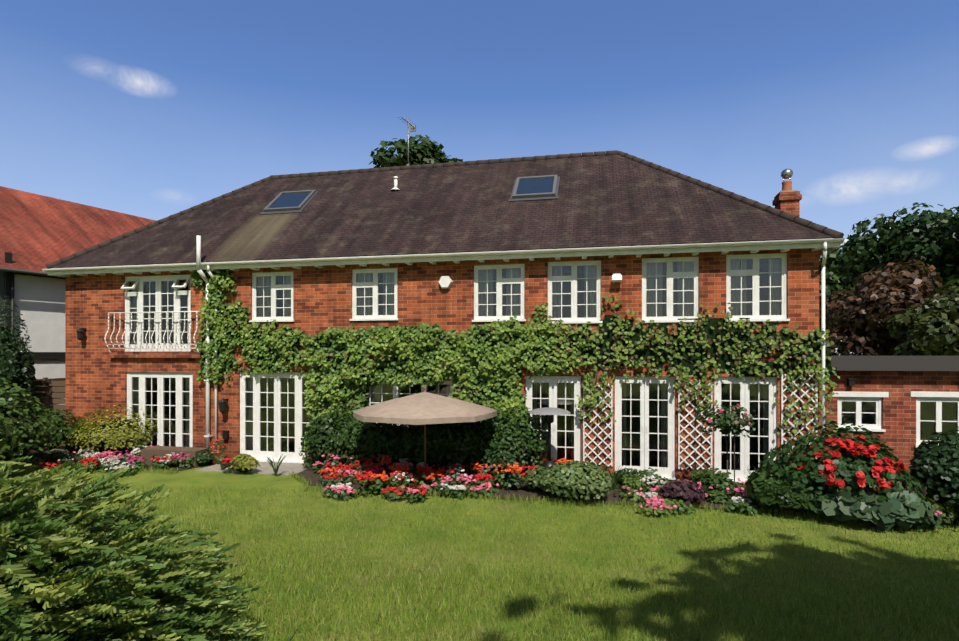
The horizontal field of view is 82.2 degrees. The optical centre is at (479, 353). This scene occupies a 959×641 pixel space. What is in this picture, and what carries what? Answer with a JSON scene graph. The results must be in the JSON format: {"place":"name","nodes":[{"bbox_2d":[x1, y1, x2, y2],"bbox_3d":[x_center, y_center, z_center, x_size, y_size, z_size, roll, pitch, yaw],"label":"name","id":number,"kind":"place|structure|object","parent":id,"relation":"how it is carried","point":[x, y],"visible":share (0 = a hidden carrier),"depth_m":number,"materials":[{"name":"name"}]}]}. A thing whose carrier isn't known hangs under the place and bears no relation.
{"place":"outdoors","nodes":[
{"label":"outdoors","id":0,"kind":"place"},
{"bbox_2d":[353,392,496,424],"bbox_3d":[-1.097,1.014,11.075,2.842,0.480,2.842,0,0,12],"label":"parasol canopy","id":1,"kind":"object","parent":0,"point":[422,408],"visible":1,"depth_m":10.22,"materials":[{"name":"beige fabric"}]},
{"bbox_2d":[129,259,767,470],"bbox_3d":[-1.792,0.299,14.596,17.700,4.950,3.290,0,0,12],"label":"house interior","id":2,"kind":"object","parent":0,"point":[635,392],"depth_m":15.39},
{"bbox_2d":[0,0,958,354],"label":"sky","id":3,"kind":"structure","parent":0,"point":[156,110],"materials":[{"name":"blue"}]},
{"bbox_2d":[7,435,958,640],"bbox_3d":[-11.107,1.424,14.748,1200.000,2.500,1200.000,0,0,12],"label":"lawn","id":4,"kind":"structure","parent":0,"point":[189,478],"depth_m":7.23,"materials":[{"name":"green plant"}]},
{"bbox_2d":[14,274,64,404],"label":"neighbour walls","id":5,"kind":"structure","parent":4,"relation":"on","point":[39,302],"depth_m":16.79,"materials":[{"name":"white paint"}]},
{"bbox_2d":[0,252,64,358],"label":"neighbour timbers","id":6,"kind":"object","parent":5,"relation":"attached to","point":[6,281],"visible":0.23,"depth_m":15.98,"materials":[{"name":"wood"}]},
{"bbox_2d":[0,186,155,271],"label":"neighbour roof","id":7,"kind":"structure","parent":5,"relation":"on","point":[38,232],"depth_m":19.48,"materials":[{"name":"red tile"}]},
{"bbox_2d":[24,377,64,445],"bbox_3d":[-11.884,1.699,16.442,2.212,1.950,15.000,0,0,12],"label":"boundary fence","id":8,"kind":"object","parent":4,"relation":"on","point":[49,393],"visible":0.12,"depth_m":15.29,"materials":[{"name":"brown wood"}]},
{"bbox_2d":[0,439,299,640],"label":"conifer","id":9,"kind":"object","parent":4,"relation":"on","point":[144,589],"depth_m":3.29,"materials":[{"name":"green plant"}]},
{"bbox_2d":[195,461,312,475],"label":"patio paving","id":10,"kind":"structure","parent":4,"relation":"on","point":[267,468],"depth_m":12.59,"materials":[{"name":"stone"}]},
{"bbox_2d":[368,135,462,167],"bbox_3d":[-4.301,-6.316,39.633,7.282,17.984,8.816,0,0,12],"label":"tree","id":11,"kind":"object","parent":4,"relation":"on","point":[425,151],"visible":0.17,"depth_m":36.81,"materials":[{"name":"green plant"}]},
{"bbox_2d":[65,248,818,479],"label":"house walls","id":12,"kind":"structure","parent":4,"relation":"on","point":[95,377],"depth_m":12.79,"materials":[{"name":"red brick"}]},
{"bbox_2d":[104,311,200,351],"bbox_3d":[-8.358,-0.466,14.044,2.661,1.191,0.273,0,0,12],"label":"balcony railing","id":13,"kind":"object","parent":12,"relation":"attached to","point":[165,344],"visible":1,"depth_m":13.99,"materials":[{"name":"white metal"}]},
{"bbox_2d":[76,328,228,438],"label":"wall lanterns","id":14,"kind":"object","parent":12,"relation":"attached to","point":[222,402],"depth_m":13.65,"materials":[{"name":"grey metal"}]},
{"bbox_2d":[108,352,201,357],"bbox_3d":[-8.342,0.044,14.119,2.730,0.140,0.100,0,0,12],"label":"juliet sill course","id":15,"kind":"object","parent":12,"relation":"attached to","point":[154,354],"visible":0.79,"depth_m":14.06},
{"bbox_2d":[52,155,832,267],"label":"roof","id":16,"kind":"structure","parent":12,"relation":"on","point":[610,201],"depth_m":13.87,"materials":[{"name":"tile"}]},
{"bbox_2d":[391,176,397,190],"bbox_3d":[-2.368,-4.752,15.508,0.280,0.460,0.266,0,0,12],"label":"roof vent pipe","id":17,"kind":"object","parent":16,"relation":"on","point":[395,188],"visible":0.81,"depth_m":15.49,"materials":[{"name":"white paint"}]},
{"bbox_2d":[398,117,415,165],"bbox_3d":[-2.213,-6.339,16.824,0.355,1.620,0.903,0,0,12],"label":"tv aerial","id":18,"kind":"object","parent":16,"relation":"on","point":[412,128],"visible":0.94,"depth_m":16.80,"materials":[{"name":"grey metal"}]},
{"bbox_2d":[259,175,559,214],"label":"skylights","id":19,"kind":"object","parent":16,"relation":"on","point":[552,195],"visible":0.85,"depth_m":14.71,"materials":[{"name":"grey metal"}]},
{"bbox_2d":[269,177,553,207],"bbox_3d":[-1.998,-4.374,15.054,8.000,0.709,0.845,0,0,12],"label":"skylight glass","id":20,"kind":"object","parent":19,"relation":"on","point":[535,185],"visible":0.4,"depth_m":14.60,"materials":[{"name":"blue glass"}]},
{"bbox_2d":[45,150,843,268],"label":"roof ridge tiles","id":21,"kind":"object","parent":16,"relation":"on","point":[834,234],"visible":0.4,"depth_m":15.47,"materials":[{"name":"tile"}]},
{"bbox_2d":[42,235,847,448],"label":"gutters and downpipes","id":22,"kind":"object","parent":12,"relation":"attached to","point":[824,247],"visible":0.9,"depth_m":12.24,"materials":[{"name":"white paint"}]},
{"bbox_2d":[120,253,789,482],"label":"window frames","id":23,"kind":"structure","parent":12,"relation":"attached to","point":[668,472],"depth_m":12.30,"materials":[{"name":"white wood"}]},
{"bbox_2d":[127,258,780,470],"bbox_3d":[-1.531,0.239,12.739,15.680,4.370,0.189,0,0,12],"label":"window glass","id":24,"kind":"object","parent":23,"relation":"in","point":[304,380],"visible":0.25,"depth_m":12.15,"materials":[{"name":"clear glass"}]},
{"bbox_2d":[131,258,780,466],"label":"curtains","id":25,"kind":"object","parent":12,"relation":"attached to","point":[557,309],"depth_m":12.23,"materials":[{"name":"white fabric"}]},
{"bbox_2d":[195,269,836,424],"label":"climbing vine shadows","id":26,"kind":"object","parent":12,"relation":"attached to","point":[724,358],"depth_m":11.62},
{"bbox_2d":[439,273,621,288],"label":"alarm boxes","id":27,"kind":"object","parent":12,"relation":"attached to","point":[445,282],"visible":0.98,"depth_m":12.48,"materials":[{"name":"white paint"}]},
{"bbox_2d":[583,374,817,469],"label":"trellis panels","id":28,"kind":"object","parent":12,"relation":"attached to","point":[710,436],"visible":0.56,"depth_m":11.46,"materials":[{"name":"white paint"}]},
{"bbox_2d":[772,191,801,216],"bbox_3d":[7.553,-1.866,13.509,0.500,4.080,0.520,0,0,12],"label":"chimney stack","id":29,"kind":"object","parent":12,"relation":"on","point":[788,202],"visible":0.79,"depth_m":13.29,"materials":[{"name":"red brick"}]},
{"bbox_2d":[777,169,797,194],"bbox_3d":[7.553,-4.216,13.509,0.380,0.620,0.400,0,0,12],"label":"chimney pot","id":30,"kind":"object","parent":29,"relation":"on","point":[787,184],"visible":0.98,"depth_m":13.42,"materials":[{"name":"ceramic"}]},
{"bbox_2d":[0,296,958,531],"bbox_3d":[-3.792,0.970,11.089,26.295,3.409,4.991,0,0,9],"label":"garden shrubs","id":31,"kind":"object","parent":4,"relation":"on","point":[320,458],"visible":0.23,"depth_m":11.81,"materials":[{"name":"green plant"}]},
{"bbox_2d":[30,404,941,515],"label":"garden flowers","id":32,"kind":"object","parent":4,"relation":"on","point":[847,444],"visible":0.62,"depth_m":10.30,"materials":[{"name":"red plant"}]},
{"bbox_2d":[20,451,957,526],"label":"flower bed soil","id":33,"kind":"structure","parent":4,"relation":"on","point":[521,490],"depth_m":10.48,"materials":[{"name":"brown soil"}]},
{"bbox_2d":[141,446,209,467],"bbox_3d":[-7.322,2.484,13.241,1.500,0.380,0.500,0,0,12],"label":"timber planter","id":34,"kind":"object","parent":33,"relation":"on","point":[154,451],"visible":0.43,"depth_m":13.09,"materials":[{"name":"brown wood"}]},
{"bbox_2d":[101,449,314,466],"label":"flower pots","id":35,"kind":"object","parent":33,"relation":"on","point":[213,461],"visible":0.17,"depth_m":13.18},
{"bbox_2d":[207,439,225,451],"bbox_3d":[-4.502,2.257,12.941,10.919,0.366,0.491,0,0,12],"label":"pot plant","id":36,"kind":"object","parent":35,"relation":"in","point":[221,447],"depth_m":13.20,"materials":[{"name":"plant"}]},
{"bbox_2d":[416,386,426,486],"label":"parasol pole ribs","id":37,"kind":"object","parent":33,"relation":"on","point":[425,387],"visible":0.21,"depth_m":11.06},
{"bbox_2d":[529,407,570,467],"bbox_3d":[1.424,1.889,11.162,0.860,1.570,0.860,0,0,12],"label":"patio heater","id":38,"kind":"object","parent":33,"relation":"on","point":[549,413],"visible":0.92,"depth_m":11.08,"materials":[{"name":"grey metal"}]},
{"bbox_2d":[725,431,734,480],"bbox_3d":[4.646,1.974,10.202,0.202,1.400,0.029,0,0,-6],"label":"standard rose stem","id":39,"kind":"object","parent":33,"relation":"on","point":[727,454],"visible":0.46,"depth_m":10.19,"materials":[{"name":"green plant"}]},
{"bbox_2d":[819,247,873,352],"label":"tree","id":40,"kind":"object","parent":4,"relation":"on","point":[832,281],"depth_m":61.63,"materials":[{"name":"green plant"}]},
{"bbox_2d":[819,259,950,355],"bbox_3d":[25.372,-1.467,33.695,8.282,8.286,7.982,0,0,12],"label":"copper tree","id":41,"kind":"object","parent":4,"relation":"on","point":[865,311],"depth_m":32.65,"materials":[{"name":"brown plant"}]},
{"bbox_2d":[819,371,958,483],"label":"extension walls","id":42,"kind":"structure","parent":4,"relation":"on","point":[898,436],"depth_m":11.26,"materials":[{"name":"red brick"}]},
{"bbox_2d":[846,378,855,385],"bbox_3d":[7.690,0.594,11.376,0.140,0.160,0.120,0,0,12],"label":"wall lamp","id":43,"kind":"object","parent":42,"relation":"attached to","point":[850,381],"visible":0.96,"depth_m":11.34,"materials":[{"name":"black metal"}]},
{"bbox_2d":[831,356,958,370],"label":"flat roof","id":44,"kind":"structure","parent":42,"relation":"on","point":[895,363],"depth_m":11.07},
{"bbox_2d":[832,391,958,446],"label":"outbuilding windows","id":45,"kind":"structure","parent":42,"relation":"attached to","point":[937,398],"depth_m":11.30,"materials":[{"name":"white wood"}]},
{"bbox_2d":[842,401,956,439],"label":"window panes","id":46,"kind":"structure","parent":45,"relation":"in","point":[921,415],"depth_m":11.23,"materials":[{"name":"clear glass"}]},
{"bbox_2d":[833,202,958,292],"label":"tall tree","id":47,"kind":"object","parent":4,"relation":"on","point":[859,253],"depth_m":46.48,"materials":[{"name":"green plant"}]},
{"bbox_2d":[885,206,958,296],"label":"tree","id":48,"kind":"object","parent":4,"relation":"on","point":[946,273],"depth_m":41.75,"materials":[{"name":"green plant"}]},
{"bbox_2d":[887,279,958,355],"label":"bush","id":49,"kind":"object","parent":4,"relation":"on","point":[934,321],"depth_m":27.13,"materials":[{"name":"green plant"}]},
{"bbox_2d":[190,261,839,474],"bbox_3d":[-0.123,0.178,12.208,14.707,4.994,0.508,0,0,12],"label":"climbing ivy","id":50,"kind":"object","parent":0,"point":[502,364],"depth_m":12.19,"materials":[{"name":"green plant"}]},
{"bbox_2d":[842,401,955,440],"bbox_3d":[11.156,1.379,11.389,7.840,1.590,1.080,0,0,12],"label":"extension interior","id":51,"kind":"object","parent":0,"point":[928,412],"depth_m":12.21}
]}

